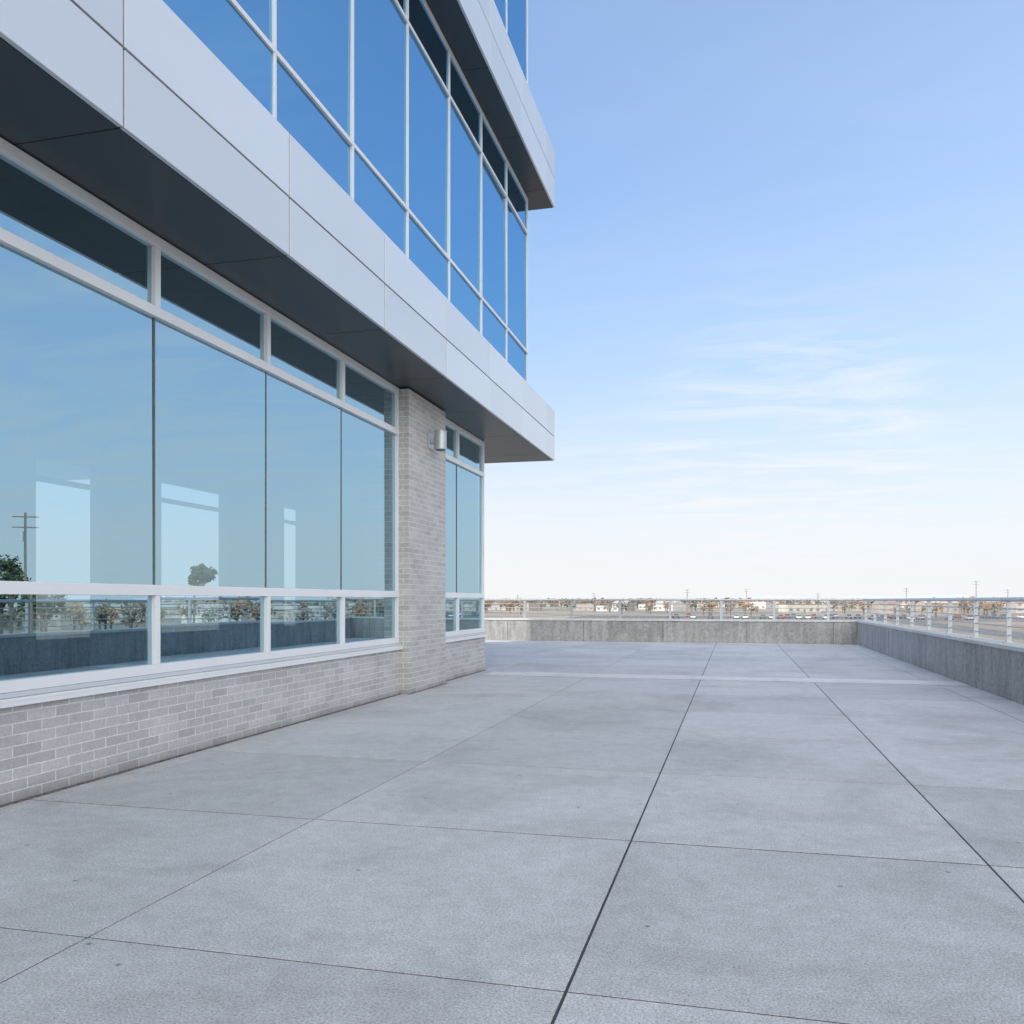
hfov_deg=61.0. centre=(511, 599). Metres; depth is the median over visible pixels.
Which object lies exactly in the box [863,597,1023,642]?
metal railing
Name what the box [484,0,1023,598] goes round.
sky
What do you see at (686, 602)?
distant woodland
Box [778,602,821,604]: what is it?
roof
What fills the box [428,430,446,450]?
wall lamp
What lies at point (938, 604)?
walls
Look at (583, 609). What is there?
walls
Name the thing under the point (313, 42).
curtain wall glass
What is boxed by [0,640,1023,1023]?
concrete terrace
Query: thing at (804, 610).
windows
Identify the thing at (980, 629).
road
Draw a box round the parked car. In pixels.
[964,615,972,619]
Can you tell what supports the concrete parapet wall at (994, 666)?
on the concrete terrace
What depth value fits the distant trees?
457.35 m
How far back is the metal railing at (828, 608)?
33.38 m
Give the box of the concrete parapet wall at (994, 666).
[857,620,1023,704]
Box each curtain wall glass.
[163,0,525,380]
[494,0,526,80]
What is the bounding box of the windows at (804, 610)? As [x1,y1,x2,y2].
[790,609,818,611]
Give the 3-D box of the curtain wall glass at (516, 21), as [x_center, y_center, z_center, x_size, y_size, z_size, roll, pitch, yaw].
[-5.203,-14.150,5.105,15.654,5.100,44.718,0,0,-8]
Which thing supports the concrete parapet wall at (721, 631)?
on the concrete terrace
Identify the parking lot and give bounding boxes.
[570,616,1023,620]
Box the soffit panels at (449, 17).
[426,0,552,210]
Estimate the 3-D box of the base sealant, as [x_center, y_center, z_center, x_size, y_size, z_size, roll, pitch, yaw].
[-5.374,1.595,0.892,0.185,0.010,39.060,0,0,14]
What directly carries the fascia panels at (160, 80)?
attached to the core walls
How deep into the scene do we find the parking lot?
309.82 m
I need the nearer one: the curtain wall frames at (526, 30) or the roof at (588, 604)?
the curtain wall frames at (526, 30)
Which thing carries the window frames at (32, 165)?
attached to the brick pier
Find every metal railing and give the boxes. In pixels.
[484,599,863,619]
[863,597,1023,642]
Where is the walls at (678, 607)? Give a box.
[653,604,685,610]
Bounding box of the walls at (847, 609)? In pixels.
[834,606,862,610]
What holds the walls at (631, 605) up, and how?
on the ground
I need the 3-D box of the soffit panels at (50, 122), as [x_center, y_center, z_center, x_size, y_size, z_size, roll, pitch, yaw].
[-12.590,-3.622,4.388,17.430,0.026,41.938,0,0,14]
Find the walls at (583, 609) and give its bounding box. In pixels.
[573,605,595,610]
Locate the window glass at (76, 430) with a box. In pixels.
[0,154,481,680]
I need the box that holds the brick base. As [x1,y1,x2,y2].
[0,637,484,804]
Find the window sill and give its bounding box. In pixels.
[0,632,487,708]
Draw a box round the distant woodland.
[485,596,980,604]
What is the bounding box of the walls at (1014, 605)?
[1012,603,1023,612]
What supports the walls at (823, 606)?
on the ground
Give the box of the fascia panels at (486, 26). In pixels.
[457,0,554,207]
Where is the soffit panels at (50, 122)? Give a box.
[0,37,552,462]
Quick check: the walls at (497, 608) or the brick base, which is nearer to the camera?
the brick base
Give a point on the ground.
(739, 611)
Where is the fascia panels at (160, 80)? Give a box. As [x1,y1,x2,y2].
[0,0,554,460]
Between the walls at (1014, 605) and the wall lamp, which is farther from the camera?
the walls at (1014, 605)
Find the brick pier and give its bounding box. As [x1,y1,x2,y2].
[399,388,445,693]
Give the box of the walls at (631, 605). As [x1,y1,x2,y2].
[612,603,634,610]
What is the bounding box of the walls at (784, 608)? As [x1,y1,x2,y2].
[778,605,820,611]
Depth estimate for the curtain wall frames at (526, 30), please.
21.97 m
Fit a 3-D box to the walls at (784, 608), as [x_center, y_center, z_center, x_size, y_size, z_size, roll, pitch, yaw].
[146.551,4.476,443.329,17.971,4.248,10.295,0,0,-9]
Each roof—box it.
[573,603,602,604]
[653,601,685,603]
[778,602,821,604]
[871,601,899,603]
[916,601,957,602]
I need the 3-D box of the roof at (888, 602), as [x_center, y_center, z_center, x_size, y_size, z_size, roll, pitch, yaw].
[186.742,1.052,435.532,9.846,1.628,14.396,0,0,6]
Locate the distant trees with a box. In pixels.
[484,598,1005,616]
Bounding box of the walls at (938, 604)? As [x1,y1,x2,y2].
[916,603,958,612]
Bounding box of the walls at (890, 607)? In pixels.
[871,604,895,612]
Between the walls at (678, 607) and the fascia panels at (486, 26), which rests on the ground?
the walls at (678, 607)
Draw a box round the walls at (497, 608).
[488,605,506,609]
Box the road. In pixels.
[574,618,1023,639]
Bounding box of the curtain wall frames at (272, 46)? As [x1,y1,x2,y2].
[228,0,527,382]
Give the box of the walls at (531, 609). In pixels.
[511,604,537,610]
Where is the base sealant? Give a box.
[0,670,484,807]
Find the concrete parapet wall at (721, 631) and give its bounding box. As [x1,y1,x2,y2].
[484,618,856,643]
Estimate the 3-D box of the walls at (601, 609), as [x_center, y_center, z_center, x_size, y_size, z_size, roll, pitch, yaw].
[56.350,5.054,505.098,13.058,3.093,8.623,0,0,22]
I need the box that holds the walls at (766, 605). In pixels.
[745,602,770,608]
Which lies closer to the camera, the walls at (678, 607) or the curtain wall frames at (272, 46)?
the curtain wall frames at (272, 46)
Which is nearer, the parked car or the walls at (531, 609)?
the parked car
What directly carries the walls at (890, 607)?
on the ground
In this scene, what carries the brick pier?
on the concrete terrace
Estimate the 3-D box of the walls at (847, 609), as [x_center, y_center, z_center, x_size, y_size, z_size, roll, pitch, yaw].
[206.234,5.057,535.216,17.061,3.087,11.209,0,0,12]
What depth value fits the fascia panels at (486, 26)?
18.17 m
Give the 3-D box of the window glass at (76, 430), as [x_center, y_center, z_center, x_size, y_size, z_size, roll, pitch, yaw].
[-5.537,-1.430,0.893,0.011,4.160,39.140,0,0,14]
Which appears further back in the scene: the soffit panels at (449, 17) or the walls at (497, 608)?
the walls at (497, 608)
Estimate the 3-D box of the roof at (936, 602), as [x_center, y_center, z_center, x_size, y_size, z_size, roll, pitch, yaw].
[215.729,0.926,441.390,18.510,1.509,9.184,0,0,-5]
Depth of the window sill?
8.77 m
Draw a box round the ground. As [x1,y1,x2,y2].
[484,601,1023,642]
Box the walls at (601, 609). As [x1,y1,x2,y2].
[596,606,618,610]
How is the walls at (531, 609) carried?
on the ground
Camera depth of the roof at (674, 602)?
536.48 m
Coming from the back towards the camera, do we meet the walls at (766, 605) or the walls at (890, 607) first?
the walls at (766, 605)
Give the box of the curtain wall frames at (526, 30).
[506,0,527,83]
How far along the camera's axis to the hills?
6152.28 m
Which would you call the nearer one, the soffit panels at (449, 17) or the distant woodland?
the soffit panels at (449, 17)
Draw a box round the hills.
[484,595,982,598]
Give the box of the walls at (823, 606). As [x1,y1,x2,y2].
[821,605,832,610]
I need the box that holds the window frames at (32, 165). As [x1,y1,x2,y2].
[0,137,484,693]

